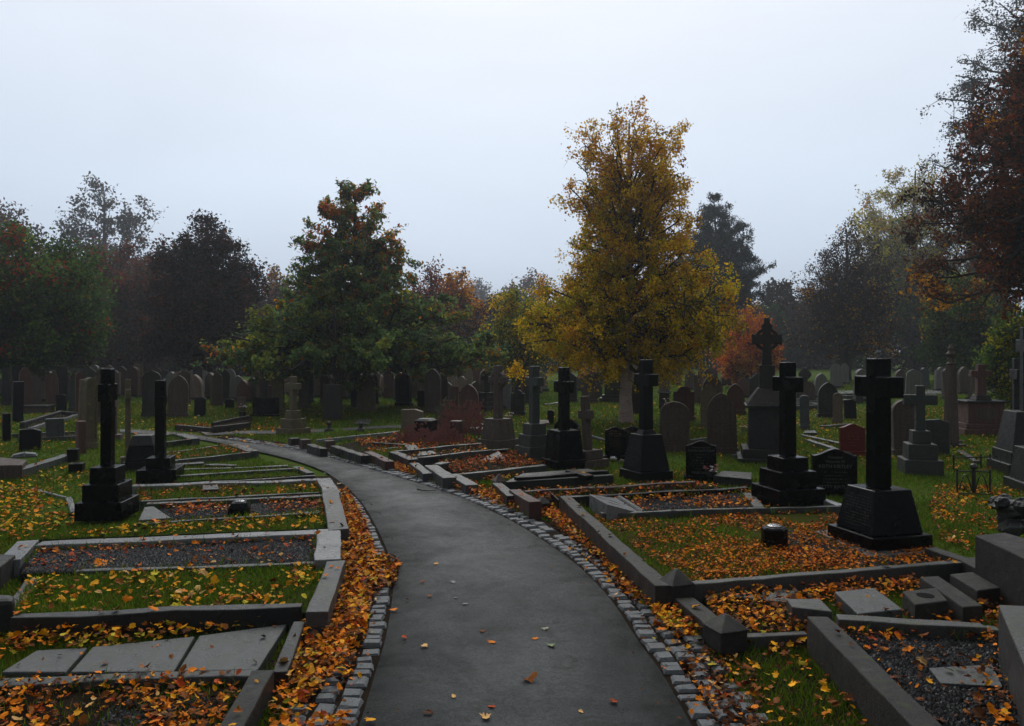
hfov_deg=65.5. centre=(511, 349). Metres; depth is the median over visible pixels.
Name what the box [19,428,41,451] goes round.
headstone
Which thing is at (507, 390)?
headstone
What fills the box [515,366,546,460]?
cross monument
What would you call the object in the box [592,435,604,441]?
kerb stone
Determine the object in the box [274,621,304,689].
kerb stone
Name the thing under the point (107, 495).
cross monument
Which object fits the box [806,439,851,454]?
kerb stone
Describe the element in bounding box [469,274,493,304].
poplar tree
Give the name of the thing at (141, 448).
stepped monument
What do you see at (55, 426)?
headstone
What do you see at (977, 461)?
kerb stone
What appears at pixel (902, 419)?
headstone
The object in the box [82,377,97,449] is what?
headstone
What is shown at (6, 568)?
kerb end
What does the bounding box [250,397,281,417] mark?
headstone
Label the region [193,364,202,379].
headstone
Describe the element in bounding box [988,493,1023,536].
broken urn
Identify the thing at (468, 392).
headstone
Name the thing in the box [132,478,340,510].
kerbed grave
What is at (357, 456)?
kerbed grave
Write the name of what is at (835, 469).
headstone
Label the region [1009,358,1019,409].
cross monument
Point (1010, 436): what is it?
cross monument
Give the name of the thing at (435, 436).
dry plant
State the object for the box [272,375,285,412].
headstone
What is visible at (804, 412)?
headstone
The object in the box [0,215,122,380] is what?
maple tree
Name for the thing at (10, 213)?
lime tree
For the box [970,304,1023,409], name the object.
laurel bush
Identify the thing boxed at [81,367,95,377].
headstone
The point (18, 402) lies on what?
headstone
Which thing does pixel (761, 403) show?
wheel cross
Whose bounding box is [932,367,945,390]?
headstone
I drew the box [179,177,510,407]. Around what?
oak tree
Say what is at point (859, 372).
headstone
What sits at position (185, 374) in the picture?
headstone
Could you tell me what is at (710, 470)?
flower bunch
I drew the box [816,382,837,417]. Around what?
headstone
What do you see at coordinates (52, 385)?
headstone
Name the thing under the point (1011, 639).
tomb wall
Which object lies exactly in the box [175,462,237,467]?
kerb stone
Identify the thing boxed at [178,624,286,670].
stone slab
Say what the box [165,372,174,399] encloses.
headstone
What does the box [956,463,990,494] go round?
iron railing
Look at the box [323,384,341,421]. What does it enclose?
headstone
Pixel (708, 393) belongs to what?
headstone
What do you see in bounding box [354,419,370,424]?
flat stone
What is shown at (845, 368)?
headstone
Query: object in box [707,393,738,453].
headstone
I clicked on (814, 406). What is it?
kerbed grave
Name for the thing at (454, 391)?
headstone
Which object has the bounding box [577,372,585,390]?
headstone
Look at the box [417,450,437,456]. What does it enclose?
stone slab
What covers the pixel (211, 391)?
headstone
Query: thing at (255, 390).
headstone
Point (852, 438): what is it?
headstone
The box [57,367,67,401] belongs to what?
headstone
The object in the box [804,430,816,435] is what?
flat stone
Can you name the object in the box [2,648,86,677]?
stone slab
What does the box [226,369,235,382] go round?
headstone
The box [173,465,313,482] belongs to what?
kerbed grave
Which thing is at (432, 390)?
headstone
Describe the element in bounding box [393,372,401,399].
headstone
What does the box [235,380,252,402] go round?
headstone
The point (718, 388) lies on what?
headstone
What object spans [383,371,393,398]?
headstone
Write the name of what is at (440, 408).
dry plant
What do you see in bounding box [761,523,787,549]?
flower vase
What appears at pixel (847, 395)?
kerbed grave
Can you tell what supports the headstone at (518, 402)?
on the ground at (552, 377)
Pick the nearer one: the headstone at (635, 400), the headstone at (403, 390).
the headstone at (635, 400)
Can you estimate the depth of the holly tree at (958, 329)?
35.43 m
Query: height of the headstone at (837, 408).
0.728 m
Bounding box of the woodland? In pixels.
[44,239,1023,375]
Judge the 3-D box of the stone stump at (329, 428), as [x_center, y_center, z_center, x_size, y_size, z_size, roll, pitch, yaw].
[-3.677,1.545,16.029,0.220,0.210,0.209,0,0,-11]
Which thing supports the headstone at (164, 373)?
on the ground at (552, 377)
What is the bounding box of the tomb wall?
[998,605,1023,725]
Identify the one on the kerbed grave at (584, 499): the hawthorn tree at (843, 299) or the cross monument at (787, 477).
the cross monument at (787, 477)
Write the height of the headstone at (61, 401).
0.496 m
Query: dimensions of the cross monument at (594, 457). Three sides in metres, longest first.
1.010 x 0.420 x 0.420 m
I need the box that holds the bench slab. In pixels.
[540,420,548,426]
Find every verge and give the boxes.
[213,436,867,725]
[259,475,392,725]
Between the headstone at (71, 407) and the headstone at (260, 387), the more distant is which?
the headstone at (260, 387)
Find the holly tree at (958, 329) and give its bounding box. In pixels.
[900,266,1020,381]
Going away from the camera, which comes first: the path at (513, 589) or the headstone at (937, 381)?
the path at (513, 589)
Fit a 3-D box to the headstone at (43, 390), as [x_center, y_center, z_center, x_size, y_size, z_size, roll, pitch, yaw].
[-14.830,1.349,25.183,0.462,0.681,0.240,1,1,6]
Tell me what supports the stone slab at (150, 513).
on the ground at (552, 377)
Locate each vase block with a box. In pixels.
[67,448,79,462]
[68,462,84,472]
[903,588,946,620]
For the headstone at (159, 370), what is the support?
on the ground at (552, 377)
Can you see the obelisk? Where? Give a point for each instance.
(951, 406)
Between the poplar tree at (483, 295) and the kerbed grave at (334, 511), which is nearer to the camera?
the kerbed grave at (334, 511)
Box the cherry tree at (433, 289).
[396,254,485,374]
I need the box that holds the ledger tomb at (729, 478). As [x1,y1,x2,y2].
[714,471,751,487]
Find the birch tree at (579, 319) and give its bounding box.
[503,95,765,422]
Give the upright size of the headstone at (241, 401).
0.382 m
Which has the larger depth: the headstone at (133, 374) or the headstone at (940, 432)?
the headstone at (133, 374)
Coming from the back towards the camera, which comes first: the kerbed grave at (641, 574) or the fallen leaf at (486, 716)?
the kerbed grave at (641, 574)
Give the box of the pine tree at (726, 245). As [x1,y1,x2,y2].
[669,192,776,372]
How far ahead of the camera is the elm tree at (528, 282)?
118.51 m
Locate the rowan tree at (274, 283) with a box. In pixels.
[255,263,295,310]
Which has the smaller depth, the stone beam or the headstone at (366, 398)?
the stone beam
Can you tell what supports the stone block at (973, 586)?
on the ground at (552, 377)
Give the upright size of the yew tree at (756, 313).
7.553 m
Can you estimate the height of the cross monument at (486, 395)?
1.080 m
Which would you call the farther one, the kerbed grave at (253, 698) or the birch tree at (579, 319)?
the birch tree at (579, 319)
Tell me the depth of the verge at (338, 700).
4.18 m
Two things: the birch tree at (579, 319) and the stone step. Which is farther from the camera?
the birch tree at (579, 319)
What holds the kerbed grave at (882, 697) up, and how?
on the ground at (552, 377)
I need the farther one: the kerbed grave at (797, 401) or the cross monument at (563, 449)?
the kerbed grave at (797, 401)
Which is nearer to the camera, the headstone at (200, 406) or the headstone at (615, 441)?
the headstone at (615, 441)
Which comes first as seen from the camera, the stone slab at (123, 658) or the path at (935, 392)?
the stone slab at (123, 658)
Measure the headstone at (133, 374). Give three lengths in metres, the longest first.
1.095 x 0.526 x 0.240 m
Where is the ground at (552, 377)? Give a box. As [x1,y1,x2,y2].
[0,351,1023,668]
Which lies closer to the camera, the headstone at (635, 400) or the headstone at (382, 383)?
the headstone at (635, 400)
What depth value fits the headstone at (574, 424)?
12.57 m
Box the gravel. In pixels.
[23,492,1020,725]
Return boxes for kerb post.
[288,437,299,445]
[299,439,310,448]
[323,440,334,451]
[492,474,506,485]
[538,497,550,510]
[660,568,693,606]
[702,613,748,654]
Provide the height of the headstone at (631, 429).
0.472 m
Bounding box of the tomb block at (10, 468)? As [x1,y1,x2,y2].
[0,457,26,478]
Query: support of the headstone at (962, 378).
on the ground at (552, 377)
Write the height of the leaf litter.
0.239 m
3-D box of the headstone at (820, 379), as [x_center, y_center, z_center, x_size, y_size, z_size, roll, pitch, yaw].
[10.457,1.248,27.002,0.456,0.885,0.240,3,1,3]
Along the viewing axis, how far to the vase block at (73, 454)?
11.56 m
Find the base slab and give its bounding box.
[816,530,924,556]
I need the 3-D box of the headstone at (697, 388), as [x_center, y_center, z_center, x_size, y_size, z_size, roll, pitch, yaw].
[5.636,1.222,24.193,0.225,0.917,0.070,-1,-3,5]
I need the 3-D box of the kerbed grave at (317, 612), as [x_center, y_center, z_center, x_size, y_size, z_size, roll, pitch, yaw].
[-2.194,1.599,5.064,2.159,0.222,1.320,0,0,-7]
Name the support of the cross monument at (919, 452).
on the ground at (552, 377)
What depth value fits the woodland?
66.20 m
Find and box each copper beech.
[114,208,274,372]
[892,5,1023,322]
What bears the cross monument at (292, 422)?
on the ground at (552, 377)
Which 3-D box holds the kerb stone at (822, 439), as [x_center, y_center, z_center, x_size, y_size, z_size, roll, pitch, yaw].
[5.562,1.653,14.293,0.096,0.113,1.420,0,0,-7]
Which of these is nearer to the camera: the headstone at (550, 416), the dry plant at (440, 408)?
the dry plant at (440, 408)
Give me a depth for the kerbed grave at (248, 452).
12.02 m
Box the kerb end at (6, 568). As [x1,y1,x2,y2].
[0,554,14,589]
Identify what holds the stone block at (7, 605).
on the ground at (552, 377)
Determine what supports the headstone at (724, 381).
on the ground at (552, 377)
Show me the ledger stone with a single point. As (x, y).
(564, 478)
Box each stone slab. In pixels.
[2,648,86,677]
[71,637,194,675]
[138,506,170,522]
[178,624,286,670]
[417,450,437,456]
[480,452,504,461]
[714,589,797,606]
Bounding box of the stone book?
[11,452,37,457]
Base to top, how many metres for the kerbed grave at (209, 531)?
0.157 m
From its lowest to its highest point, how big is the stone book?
0.084 m
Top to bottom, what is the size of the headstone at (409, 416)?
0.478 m
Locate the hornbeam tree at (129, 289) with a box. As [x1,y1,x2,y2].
[57,236,185,373]
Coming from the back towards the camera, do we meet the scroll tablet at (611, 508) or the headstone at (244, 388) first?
the headstone at (244, 388)
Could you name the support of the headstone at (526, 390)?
on the ground at (552, 377)
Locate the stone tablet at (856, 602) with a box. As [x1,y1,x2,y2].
[835,588,902,617]
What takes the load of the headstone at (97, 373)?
on the ground at (552, 377)
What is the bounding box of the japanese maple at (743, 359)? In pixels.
[705,305,786,385]
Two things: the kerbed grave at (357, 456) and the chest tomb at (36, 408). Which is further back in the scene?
the chest tomb at (36, 408)
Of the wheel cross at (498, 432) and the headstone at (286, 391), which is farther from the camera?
the headstone at (286, 391)
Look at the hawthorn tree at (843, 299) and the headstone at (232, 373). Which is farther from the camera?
the hawthorn tree at (843, 299)
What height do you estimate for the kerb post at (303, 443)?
0.174 m
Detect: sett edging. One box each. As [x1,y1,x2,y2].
[227,438,770,725]
[278,495,391,725]
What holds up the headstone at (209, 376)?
on the ground at (552, 377)
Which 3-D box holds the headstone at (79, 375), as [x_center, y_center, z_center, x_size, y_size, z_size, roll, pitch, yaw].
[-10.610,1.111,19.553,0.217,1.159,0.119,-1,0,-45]
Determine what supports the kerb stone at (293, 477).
on the ground at (552, 377)
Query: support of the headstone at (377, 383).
on the ground at (552, 377)
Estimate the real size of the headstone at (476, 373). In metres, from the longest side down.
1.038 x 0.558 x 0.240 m
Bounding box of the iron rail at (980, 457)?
[953,454,990,469]
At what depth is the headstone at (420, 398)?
22.67 m
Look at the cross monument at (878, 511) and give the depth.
6.29 m
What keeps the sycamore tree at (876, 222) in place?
on the ground at (552, 377)
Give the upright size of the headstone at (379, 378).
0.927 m
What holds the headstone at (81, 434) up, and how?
on the ground at (552, 377)
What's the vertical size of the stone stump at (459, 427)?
0.420 m
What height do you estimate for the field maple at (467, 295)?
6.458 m
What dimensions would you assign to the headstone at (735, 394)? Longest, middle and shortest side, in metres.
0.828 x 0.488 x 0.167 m
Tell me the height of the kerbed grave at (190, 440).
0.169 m
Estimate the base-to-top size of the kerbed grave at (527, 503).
0.234 m
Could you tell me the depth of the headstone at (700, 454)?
10.02 m
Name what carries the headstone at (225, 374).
on the ground at (552, 377)
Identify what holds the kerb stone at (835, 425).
on the ground at (552, 377)
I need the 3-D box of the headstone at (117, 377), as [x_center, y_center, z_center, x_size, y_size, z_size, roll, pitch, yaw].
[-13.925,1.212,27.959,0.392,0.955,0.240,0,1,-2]
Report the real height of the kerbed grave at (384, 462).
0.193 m
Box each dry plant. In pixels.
[395,421,463,444]
[434,396,456,430]
[437,398,485,439]
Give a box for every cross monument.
[74,369,138,520]
[115,393,123,439]
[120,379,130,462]
[136,380,183,483]
[276,376,310,434]
[479,371,505,411]
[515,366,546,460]
[541,367,586,470]
[578,396,608,468]
[619,360,672,482]
[751,362,825,506]
[828,358,932,550]
[897,385,943,475]
[987,327,1023,475]
[1003,445,1023,492]
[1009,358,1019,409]
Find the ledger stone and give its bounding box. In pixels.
[506,469,613,489]
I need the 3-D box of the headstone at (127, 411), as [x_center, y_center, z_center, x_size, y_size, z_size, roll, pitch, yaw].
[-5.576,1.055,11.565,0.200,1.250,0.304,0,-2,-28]
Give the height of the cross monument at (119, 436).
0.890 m
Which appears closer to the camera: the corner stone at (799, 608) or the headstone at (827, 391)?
the corner stone at (799, 608)
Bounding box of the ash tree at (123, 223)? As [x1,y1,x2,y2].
[32,171,167,276]
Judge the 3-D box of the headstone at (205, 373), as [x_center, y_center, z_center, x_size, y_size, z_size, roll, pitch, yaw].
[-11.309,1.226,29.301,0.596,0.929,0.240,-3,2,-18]
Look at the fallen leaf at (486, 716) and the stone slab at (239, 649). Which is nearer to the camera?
the fallen leaf at (486, 716)
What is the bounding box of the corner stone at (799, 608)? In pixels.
[786,599,832,624]
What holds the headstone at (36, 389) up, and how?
on the ground at (552, 377)
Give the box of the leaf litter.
[0,402,1023,725]
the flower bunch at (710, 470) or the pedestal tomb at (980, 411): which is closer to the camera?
the flower bunch at (710, 470)
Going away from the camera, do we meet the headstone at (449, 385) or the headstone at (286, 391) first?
the headstone at (449, 385)
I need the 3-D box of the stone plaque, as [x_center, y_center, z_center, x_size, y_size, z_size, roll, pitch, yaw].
[2.154,1.559,3.751,0.366,0.054,0.255,0,0,0]
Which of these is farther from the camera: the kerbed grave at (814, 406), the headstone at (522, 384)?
the headstone at (522, 384)
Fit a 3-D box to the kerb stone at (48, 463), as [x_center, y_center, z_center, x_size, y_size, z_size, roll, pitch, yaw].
[-6.438,1.622,10.988,0.149,0.176,1.554,0,0,-7]
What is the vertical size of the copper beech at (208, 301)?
7.511 m
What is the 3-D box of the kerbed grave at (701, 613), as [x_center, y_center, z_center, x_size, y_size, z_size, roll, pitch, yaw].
[1.412,1.623,4.859,0.797,0.175,1.006,0,0,26]
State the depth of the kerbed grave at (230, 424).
16.28 m
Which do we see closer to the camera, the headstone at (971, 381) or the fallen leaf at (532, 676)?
the fallen leaf at (532, 676)
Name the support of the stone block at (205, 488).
on the ground at (552, 377)
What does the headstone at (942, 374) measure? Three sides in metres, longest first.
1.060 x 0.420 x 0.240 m
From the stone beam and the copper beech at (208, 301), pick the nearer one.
the stone beam
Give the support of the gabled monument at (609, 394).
on the ground at (552, 377)
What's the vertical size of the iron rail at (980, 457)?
0.200 m
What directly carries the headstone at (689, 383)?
on the ground at (552, 377)
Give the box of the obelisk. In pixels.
[944,344,966,447]
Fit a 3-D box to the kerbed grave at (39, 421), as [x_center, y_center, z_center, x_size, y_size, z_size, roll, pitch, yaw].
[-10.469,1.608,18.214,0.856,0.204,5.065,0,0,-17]
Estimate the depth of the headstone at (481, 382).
29.81 m
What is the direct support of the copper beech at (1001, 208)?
on the ground at (552, 377)
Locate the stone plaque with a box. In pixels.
[929,665,1002,688]
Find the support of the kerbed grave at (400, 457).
on the ground at (552, 377)
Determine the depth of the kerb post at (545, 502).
8.00 m
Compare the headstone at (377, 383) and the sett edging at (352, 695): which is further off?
the headstone at (377, 383)
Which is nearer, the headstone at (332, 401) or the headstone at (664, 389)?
the headstone at (332, 401)
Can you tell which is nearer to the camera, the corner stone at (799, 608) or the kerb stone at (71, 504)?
the corner stone at (799, 608)
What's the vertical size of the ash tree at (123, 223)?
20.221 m
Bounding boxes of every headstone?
[1,367,10,405]
[1,380,11,401]
[2,413,10,440]
[12,365,19,390]
[12,381,23,421]
[19,367,31,404]
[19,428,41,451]
[32,375,41,403]
[41,381,45,401]
[45,372,58,403]
[45,418,64,436]
[56,394,66,410]
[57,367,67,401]
[68,378,74,410]
[75,371,83,411]
[75,420,86,453]
[78,379,83,420]
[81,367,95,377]
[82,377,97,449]
[90,365,99,371]
[94,375,99,422]
[95,368,104,376]
[115,370,122,395]
[117,366,126,394]
[126,367,141,397]
[134,364,142,376]
[141,371,161,417]
[154,368,161,373]
[160,369,168,379]
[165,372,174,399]
[166,375,188,417]
[178,370,190,402]
[190,374,206,399]
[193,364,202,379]
[194,397,205,416]
[203,370,207,392]
[205,372,213,399]
[210,378,211,404]
[212,372,223,405]
[220,369,229,403]
[225,399,233,407]
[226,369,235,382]
[229,376,242,399]
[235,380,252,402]
[237,397,245,409]
[247,378,258,398]
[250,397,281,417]
[258,371,273,396]
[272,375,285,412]
[284,377,288,393]
[298,373,310,408]
[319,375,330,403]
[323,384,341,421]
[355,373,376,411]
[373,374,378,403]
[377,373,381,396]
[381,375,383,394]
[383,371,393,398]
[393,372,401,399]
[395,373,412,405]
[401,409,423,430]
[411,371,417,398]
[415,374,425,399]
[417,390,423,407]
[423,369,441,412]
[441,375,449,401]
[448,370,456,385]
[448,382,451,398]
[451,386,458,414]
[455,376,467,393]
[459,384,480,417]
[463,367,472,384]
[471,381,481,394]
[473,366,482,382]
[479,369,490,391]
[503,379,511,409]
[510,390,525,416]
[521,367,528,392]
[524,375,528,403]
[540,370,548,391]
[547,410,553,422]
[553,419,579,429]
[570,372,577,401]
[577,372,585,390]
[582,374,597,402]
[583,367,595,374]
[594,372,601,397]
[603,426,625,460]
[624,426,638,449]
[632,379,638,413]
[658,375,670,392]
[659,392,669,409]
[659,401,689,451]
[673,386,695,420]
[683,440,715,482]
[685,371,694,389]
[693,375,700,403]
[698,366,705,385]
[700,385,716,428]
[702,375,722,393]
[703,368,717,382]
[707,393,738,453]
[720,373,732,385]
[727,383,745,414]
[738,378,748,397]
[749,373,758,396]
[799,395,809,429]
[800,381,815,400]
[811,448,856,497]
[814,373,826,396]
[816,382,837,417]
[830,363,843,387]
[832,393,842,423]
[839,423,865,456]
[841,363,849,383]
[844,399,856,418]
[851,369,865,401]
[891,400,914,456]
[894,369,905,393]
[905,369,921,393]
[918,368,930,388]
[926,419,949,454]
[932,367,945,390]
[940,369,944,398]
[957,367,968,393]
[965,374,974,398]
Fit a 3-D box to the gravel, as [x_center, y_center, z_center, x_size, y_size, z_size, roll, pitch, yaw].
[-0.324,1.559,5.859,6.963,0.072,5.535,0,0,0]
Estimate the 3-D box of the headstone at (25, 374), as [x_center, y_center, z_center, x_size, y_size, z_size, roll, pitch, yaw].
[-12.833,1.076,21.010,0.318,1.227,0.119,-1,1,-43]
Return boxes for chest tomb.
[24,404,56,413]
[975,533,1023,605]
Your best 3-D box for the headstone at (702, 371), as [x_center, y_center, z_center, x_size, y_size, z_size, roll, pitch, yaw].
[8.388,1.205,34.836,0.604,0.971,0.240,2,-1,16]
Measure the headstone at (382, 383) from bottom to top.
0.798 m
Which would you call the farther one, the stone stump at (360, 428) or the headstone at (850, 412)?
the headstone at (850, 412)
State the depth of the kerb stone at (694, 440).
14.07 m
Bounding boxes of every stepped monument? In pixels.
[121,434,154,470]
[408,418,444,438]
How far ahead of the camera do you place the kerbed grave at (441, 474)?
10.18 m
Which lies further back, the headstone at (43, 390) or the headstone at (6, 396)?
the headstone at (43, 390)
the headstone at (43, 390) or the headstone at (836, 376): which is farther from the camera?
the headstone at (836, 376)
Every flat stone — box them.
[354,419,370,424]
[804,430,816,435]
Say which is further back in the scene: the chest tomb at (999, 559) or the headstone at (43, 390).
the headstone at (43, 390)
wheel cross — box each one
[477,366,517,449]
[736,318,781,463]
[796,368,810,398]
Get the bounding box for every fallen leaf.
[479,712,491,718]
[524,671,537,682]
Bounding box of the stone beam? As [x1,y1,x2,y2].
[920,576,981,623]
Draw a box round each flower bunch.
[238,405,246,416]
[703,464,717,476]
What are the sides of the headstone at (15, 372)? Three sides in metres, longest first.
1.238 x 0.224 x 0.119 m
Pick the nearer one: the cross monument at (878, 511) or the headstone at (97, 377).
the cross monument at (878, 511)
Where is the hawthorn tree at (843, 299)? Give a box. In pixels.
[777,217,916,380]
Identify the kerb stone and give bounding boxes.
[23,454,67,475]
[32,488,73,513]
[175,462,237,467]
[189,475,314,482]
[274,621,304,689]
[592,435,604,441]
[689,437,706,442]
[801,434,838,446]
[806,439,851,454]
[820,423,846,427]
[957,450,979,464]
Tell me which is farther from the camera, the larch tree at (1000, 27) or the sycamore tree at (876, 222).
the sycamore tree at (876, 222)
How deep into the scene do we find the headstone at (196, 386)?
25.93 m
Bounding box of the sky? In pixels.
[0,0,1023,350]
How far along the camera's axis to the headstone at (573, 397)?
24.90 m
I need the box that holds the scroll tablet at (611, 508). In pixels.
[589,494,644,520]
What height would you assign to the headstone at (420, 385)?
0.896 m
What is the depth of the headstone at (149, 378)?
19.35 m
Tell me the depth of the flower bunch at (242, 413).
18.68 m
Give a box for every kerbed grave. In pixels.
[0,670,273,725]
[5,529,340,583]
[10,560,345,643]
[12,431,74,442]
[20,411,77,428]
[38,512,325,542]
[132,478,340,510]
[146,489,348,540]
[166,433,199,447]
[166,444,258,462]
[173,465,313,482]
[175,415,251,432]
[307,431,476,463]
[364,447,399,470]
[389,443,508,466]
[409,452,546,494]
[492,481,720,518]
[549,491,966,611]
[571,486,841,510]
[675,596,808,649]
[796,398,846,404]
[796,403,817,409]
[807,614,1013,725]
[841,393,898,398]
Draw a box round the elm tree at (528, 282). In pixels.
[489,267,554,316]
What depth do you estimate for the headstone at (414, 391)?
27.05 m
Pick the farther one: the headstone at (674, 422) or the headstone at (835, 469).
the headstone at (674, 422)
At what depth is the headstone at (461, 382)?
29.09 m
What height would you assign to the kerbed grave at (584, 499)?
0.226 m
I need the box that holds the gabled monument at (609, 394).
[599,369,620,401]
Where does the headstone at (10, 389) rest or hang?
on the ground at (552, 377)
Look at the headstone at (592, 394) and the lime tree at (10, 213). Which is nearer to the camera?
the headstone at (592, 394)
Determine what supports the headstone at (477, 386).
on the ground at (552, 377)
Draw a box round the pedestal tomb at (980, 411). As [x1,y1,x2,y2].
[958,364,1008,435]
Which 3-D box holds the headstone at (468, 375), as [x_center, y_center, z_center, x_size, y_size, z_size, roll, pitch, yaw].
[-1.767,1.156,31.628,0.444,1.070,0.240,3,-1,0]
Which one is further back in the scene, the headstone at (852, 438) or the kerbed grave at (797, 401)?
the kerbed grave at (797, 401)
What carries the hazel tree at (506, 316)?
on the ground at (552, 377)
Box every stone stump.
[324,421,333,431]
[355,422,365,431]
[449,420,463,439]
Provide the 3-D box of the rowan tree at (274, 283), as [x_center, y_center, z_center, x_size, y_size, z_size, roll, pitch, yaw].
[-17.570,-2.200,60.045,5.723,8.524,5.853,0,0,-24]
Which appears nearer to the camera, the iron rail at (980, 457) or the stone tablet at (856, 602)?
the stone tablet at (856, 602)
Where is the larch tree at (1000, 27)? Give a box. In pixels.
[914,0,1023,302]
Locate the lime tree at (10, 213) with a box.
[0,197,49,258]
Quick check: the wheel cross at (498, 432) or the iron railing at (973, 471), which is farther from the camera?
the wheel cross at (498, 432)
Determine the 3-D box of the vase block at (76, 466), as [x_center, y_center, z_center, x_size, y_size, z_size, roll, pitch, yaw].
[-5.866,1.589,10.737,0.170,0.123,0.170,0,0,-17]
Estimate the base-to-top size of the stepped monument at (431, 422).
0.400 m
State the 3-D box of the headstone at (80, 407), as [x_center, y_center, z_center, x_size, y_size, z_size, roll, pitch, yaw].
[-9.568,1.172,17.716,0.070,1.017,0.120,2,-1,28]
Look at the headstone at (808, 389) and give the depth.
23.96 m
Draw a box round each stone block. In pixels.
[0,595,14,632]
[202,485,218,493]
[950,572,999,609]
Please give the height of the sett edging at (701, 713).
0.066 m
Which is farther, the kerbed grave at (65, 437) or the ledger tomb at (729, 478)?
the kerbed grave at (65, 437)
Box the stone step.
[959,557,974,572]
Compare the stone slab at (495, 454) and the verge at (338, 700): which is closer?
the verge at (338, 700)
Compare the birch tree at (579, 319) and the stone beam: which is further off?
the birch tree at (579, 319)
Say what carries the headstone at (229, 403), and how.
on the ground at (552, 377)
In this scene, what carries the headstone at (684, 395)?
on the ground at (552, 377)
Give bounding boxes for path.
[120,429,691,725]
[200,425,400,434]
[837,388,997,393]
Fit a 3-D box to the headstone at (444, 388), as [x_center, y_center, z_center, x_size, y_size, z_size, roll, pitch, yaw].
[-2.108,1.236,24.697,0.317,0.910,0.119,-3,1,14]
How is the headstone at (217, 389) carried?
on the ground at (552, 377)
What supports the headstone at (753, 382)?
on the ground at (552, 377)
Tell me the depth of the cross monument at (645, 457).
9.99 m
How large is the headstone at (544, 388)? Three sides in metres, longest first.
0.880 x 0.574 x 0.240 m
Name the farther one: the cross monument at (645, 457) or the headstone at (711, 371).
the headstone at (711, 371)
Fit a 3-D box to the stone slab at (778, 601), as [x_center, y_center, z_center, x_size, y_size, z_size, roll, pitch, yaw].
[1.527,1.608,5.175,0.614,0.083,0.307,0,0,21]
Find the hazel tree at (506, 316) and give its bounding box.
[476,274,551,389]
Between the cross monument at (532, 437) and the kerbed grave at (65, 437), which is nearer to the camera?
the cross monument at (532, 437)
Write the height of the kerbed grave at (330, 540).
0.210 m
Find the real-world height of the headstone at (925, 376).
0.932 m
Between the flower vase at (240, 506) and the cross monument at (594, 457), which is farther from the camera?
the cross monument at (594, 457)
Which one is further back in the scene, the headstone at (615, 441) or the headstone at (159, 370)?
the headstone at (159, 370)
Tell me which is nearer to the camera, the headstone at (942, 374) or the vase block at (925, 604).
the vase block at (925, 604)
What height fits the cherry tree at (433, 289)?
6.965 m
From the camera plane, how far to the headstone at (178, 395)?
19.35 m
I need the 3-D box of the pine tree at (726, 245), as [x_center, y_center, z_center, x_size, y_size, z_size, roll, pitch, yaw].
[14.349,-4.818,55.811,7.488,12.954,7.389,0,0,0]
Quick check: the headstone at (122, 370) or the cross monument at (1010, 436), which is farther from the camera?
the headstone at (122, 370)
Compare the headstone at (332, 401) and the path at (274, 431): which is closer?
the path at (274, 431)
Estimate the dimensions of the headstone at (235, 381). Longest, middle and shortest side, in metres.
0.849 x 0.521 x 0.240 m
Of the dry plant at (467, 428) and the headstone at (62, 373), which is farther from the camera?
the headstone at (62, 373)
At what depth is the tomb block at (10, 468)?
10.15 m
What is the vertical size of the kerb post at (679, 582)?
0.227 m
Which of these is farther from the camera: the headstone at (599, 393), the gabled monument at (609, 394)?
the headstone at (599, 393)
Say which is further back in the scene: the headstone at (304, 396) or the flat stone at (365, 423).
the headstone at (304, 396)
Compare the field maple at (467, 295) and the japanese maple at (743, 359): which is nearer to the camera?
the japanese maple at (743, 359)
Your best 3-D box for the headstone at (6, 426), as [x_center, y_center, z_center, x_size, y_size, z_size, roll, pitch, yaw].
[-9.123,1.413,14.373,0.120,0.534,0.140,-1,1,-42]
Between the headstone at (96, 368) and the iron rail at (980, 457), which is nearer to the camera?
the iron rail at (980, 457)
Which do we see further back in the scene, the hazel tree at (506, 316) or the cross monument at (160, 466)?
the hazel tree at (506, 316)
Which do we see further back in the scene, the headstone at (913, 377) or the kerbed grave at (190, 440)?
the headstone at (913, 377)
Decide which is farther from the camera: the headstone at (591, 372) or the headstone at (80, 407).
the headstone at (591, 372)
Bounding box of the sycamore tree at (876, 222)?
[821,155,1003,370]
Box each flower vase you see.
[228,499,250,515]
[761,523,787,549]
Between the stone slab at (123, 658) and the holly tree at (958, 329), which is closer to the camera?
the stone slab at (123, 658)
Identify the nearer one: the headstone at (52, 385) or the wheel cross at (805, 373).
the headstone at (52, 385)
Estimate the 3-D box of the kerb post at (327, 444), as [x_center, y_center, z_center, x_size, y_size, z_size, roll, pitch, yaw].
[-2.959,1.560,12.896,0.150,0.180,0.150,0,0,-34]
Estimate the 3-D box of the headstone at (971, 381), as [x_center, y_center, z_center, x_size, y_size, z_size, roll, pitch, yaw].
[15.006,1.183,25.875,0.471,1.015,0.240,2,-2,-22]
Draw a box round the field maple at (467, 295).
[437,266,494,378]
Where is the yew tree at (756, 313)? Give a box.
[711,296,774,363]
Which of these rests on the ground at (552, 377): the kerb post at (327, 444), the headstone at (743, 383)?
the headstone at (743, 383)
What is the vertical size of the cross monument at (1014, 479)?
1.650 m
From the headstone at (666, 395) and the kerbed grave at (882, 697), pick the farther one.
the headstone at (666, 395)

